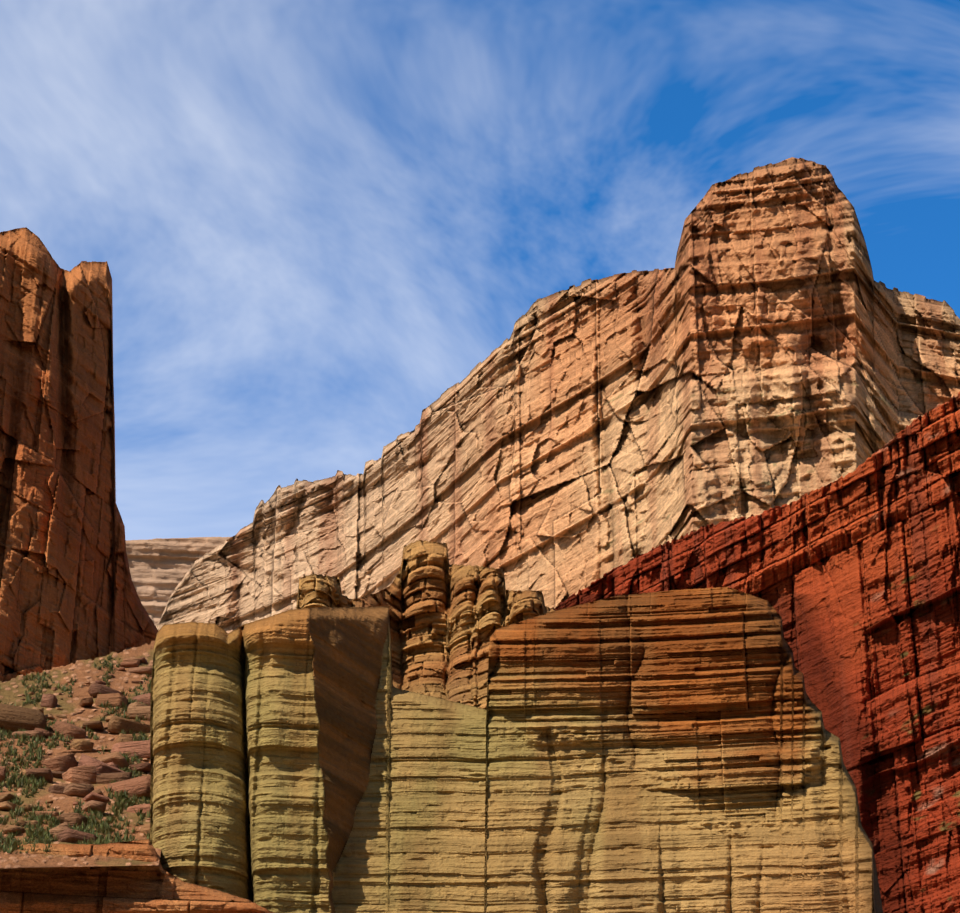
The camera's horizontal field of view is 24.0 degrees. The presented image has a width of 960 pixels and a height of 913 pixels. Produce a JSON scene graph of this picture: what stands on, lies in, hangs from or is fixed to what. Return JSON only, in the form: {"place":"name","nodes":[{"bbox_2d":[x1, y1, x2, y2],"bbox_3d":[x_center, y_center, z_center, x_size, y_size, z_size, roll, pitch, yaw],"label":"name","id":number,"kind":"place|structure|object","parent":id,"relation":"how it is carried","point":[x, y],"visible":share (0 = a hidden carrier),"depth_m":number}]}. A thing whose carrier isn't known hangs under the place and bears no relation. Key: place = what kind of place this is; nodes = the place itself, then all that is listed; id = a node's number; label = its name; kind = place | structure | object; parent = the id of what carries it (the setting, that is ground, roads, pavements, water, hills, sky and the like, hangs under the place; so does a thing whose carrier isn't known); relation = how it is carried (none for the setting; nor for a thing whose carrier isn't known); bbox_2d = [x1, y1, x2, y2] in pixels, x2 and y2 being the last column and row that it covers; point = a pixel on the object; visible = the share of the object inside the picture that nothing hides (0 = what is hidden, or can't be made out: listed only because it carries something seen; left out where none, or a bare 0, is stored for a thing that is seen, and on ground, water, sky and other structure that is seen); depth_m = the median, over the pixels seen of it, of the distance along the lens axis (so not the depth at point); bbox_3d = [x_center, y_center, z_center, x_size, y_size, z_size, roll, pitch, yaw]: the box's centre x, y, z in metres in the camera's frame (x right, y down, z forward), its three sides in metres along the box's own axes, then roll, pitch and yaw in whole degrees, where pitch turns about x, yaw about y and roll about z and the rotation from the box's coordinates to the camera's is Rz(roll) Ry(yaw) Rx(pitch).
{"place":"outdoors","nodes":[
{"label":"outdoors","id":0,"kind":"place"},
{"bbox_2d":[0,227,157,681],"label":"cliff","id":1,"kind":"structure","parent":0,"point":[68,594],"depth_m":257.29},
{"bbox_2d":[0,641,160,867],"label":"talus slope","id":2,"kind":"structure","parent":0,"point":[12,690],"depth_m":198.25},
{"bbox_2d":[0,654,150,853],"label":"slope grass tufts","id":3,"kind":"object","parent":2,"relation":"on","point":[91,825],"visible":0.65,"depth_m":174.56},
{"bbox_2d":[0,656,151,842],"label":"talus boulders","id":4,"kind":"object","parent":2,"relation":"on","point":[84,774],"visible":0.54,"depth_m":188.02},
{"bbox_2d":[0,839,272,912],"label":"cliff ledge","id":5,"kind":"object","parent":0,"point":[130,889],"depth_m":146.35},
{"bbox_2d":[126,537,230,625],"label":"distant cliff","id":6,"kind":"structure","parent":0,"point":[159,568],"depth_m":2811.09},
{"bbox_2d":[0,0,959,539],"label":"sky","id":7,"kind":"structure","parent":0,"point":[311,221]},
{"bbox_2d":[150,587,882,912],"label":"rock formation","id":8,"kind":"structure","parent":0,"point":[675,751],"depth_m":158.54},
{"bbox_2d":[296,539,555,709],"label":"rock pillars","id":9,"kind":"structure","parent":8,"relation":"on","point":[447,619],"depth_m":194.31},
{"bbox_2d":[156,157,959,632],"bbox_3d":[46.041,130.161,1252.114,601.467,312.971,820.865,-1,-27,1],"label":"cliff","id":10,"kind":"structure","parent":0,"point":[768,343],"depth_m":1023.81},
{"bbox_2d":[552,392,959,912],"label":"red cliff","id":11,"kind":"structure","parent":0,"point":[853,579],"depth_m":301.32}
]}

